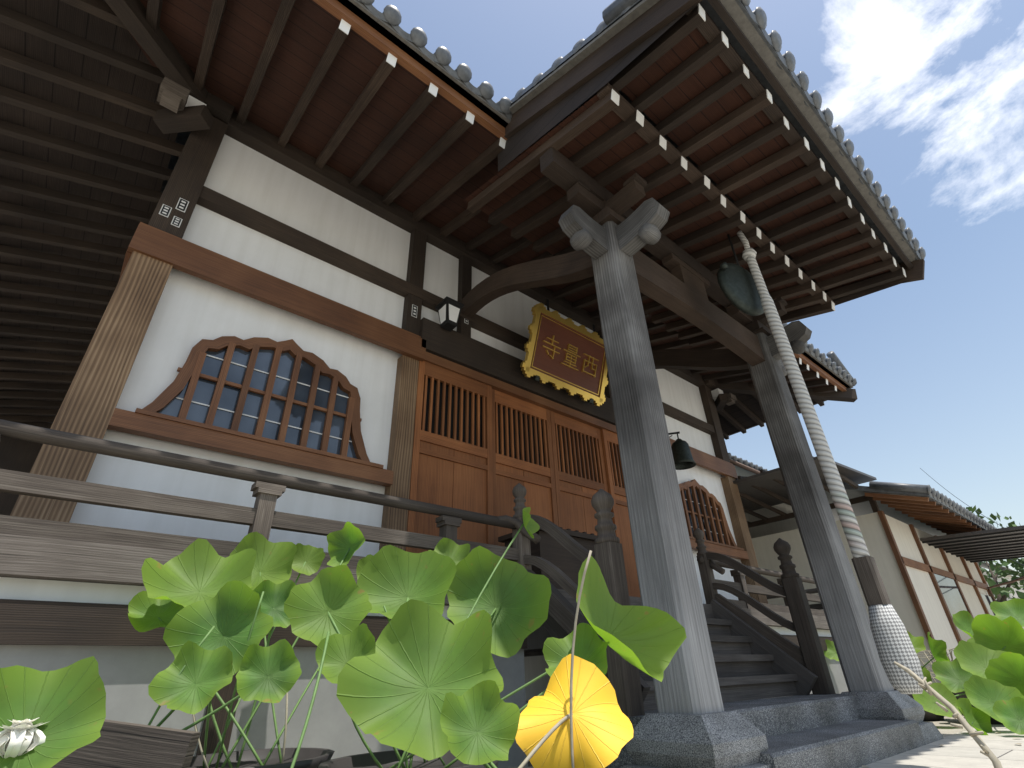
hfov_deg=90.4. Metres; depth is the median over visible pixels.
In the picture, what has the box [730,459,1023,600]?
gutters
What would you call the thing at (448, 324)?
lantern frame
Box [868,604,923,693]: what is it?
rope tassel
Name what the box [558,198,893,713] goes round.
porch pillars
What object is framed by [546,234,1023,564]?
ironwork
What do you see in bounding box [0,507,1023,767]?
lotus
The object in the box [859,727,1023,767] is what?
paving
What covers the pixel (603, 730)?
yellow lotus leaf
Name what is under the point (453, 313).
lantern panes
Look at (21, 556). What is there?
veranda edge boards
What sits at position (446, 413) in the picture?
lattice
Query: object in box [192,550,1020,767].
dry stalks
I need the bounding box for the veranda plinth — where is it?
[0,645,847,767]
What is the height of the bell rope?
3.588 m
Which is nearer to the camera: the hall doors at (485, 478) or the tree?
the hall doors at (485, 478)
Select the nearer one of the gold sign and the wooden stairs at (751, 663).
the wooden stairs at (751, 663)
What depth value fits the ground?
5.43 m
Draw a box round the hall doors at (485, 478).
[405,361,640,596]
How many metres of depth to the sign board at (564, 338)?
7.38 m
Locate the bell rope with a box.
[737,231,869,557]
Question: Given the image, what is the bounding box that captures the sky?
[372,0,1023,576]
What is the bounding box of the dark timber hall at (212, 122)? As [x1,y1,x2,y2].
[0,0,879,755]
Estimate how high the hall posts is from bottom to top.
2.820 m
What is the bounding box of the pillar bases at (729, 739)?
[622,690,943,767]
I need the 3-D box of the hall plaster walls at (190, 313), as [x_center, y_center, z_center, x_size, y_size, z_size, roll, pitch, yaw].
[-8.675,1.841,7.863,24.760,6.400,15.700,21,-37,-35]
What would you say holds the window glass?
attached to the hall plaster walls at (190, 313)
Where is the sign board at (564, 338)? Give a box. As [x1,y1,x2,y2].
[530,313,604,396]
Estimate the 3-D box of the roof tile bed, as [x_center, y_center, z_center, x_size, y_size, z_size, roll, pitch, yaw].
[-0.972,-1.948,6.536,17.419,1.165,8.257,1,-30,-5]
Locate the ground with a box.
[526,701,1004,766]
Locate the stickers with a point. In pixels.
(182, 219)
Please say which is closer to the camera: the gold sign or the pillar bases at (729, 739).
the pillar bases at (729, 739)
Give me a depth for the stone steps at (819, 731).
3.74 m
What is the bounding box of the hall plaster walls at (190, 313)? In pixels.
[0,135,831,649]
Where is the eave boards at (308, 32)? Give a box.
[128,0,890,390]
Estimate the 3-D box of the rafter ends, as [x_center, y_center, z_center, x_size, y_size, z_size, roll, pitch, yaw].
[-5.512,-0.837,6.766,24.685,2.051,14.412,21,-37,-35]
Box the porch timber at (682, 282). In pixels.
[0,0,924,651]
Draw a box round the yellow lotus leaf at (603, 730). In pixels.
[515,654,633,767]
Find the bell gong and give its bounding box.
[533,262,763,469]
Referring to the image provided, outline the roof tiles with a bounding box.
[156,0,1017,575]
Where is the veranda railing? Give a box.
[0,77,890,767]
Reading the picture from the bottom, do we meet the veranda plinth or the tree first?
the veranda plinth
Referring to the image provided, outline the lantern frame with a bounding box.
[160,199,467,331]
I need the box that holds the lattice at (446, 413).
[421,376,622,492]
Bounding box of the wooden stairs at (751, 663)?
[542,582,817,710]
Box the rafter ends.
[185,3,905,433]
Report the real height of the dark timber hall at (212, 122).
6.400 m
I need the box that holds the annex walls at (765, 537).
[524,503,1023,700]
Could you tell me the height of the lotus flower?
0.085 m
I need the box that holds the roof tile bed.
[339,0,917,388]
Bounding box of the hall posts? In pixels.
[10,251,767,603]
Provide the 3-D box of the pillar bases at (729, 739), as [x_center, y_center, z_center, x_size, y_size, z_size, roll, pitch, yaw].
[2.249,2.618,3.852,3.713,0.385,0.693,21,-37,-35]
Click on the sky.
(929, 94)
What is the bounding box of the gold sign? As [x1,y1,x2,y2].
[520,303,607,406]
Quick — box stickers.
[159,198,467,323]
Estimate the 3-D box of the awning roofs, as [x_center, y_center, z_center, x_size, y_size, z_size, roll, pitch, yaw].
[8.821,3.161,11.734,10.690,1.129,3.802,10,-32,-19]
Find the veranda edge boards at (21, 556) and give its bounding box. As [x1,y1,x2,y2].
[0,533,828,656]
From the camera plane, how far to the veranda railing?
3.46 m
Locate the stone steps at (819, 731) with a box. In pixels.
[605,694,925,767]
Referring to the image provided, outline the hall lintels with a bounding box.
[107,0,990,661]
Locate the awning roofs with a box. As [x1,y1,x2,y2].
[733,456,1023,560]
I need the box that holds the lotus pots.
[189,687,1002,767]
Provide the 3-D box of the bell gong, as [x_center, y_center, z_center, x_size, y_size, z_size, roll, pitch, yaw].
[2.495,-0.012,6.906,3.331,0.935,2.920,21,-37,-35]
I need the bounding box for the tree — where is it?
[966,505,1023,601]
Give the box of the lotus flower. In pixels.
[0,717,49,757]
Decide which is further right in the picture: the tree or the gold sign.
the tree
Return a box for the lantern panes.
[176,304,717,533]
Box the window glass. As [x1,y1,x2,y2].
[158,348,995,641]

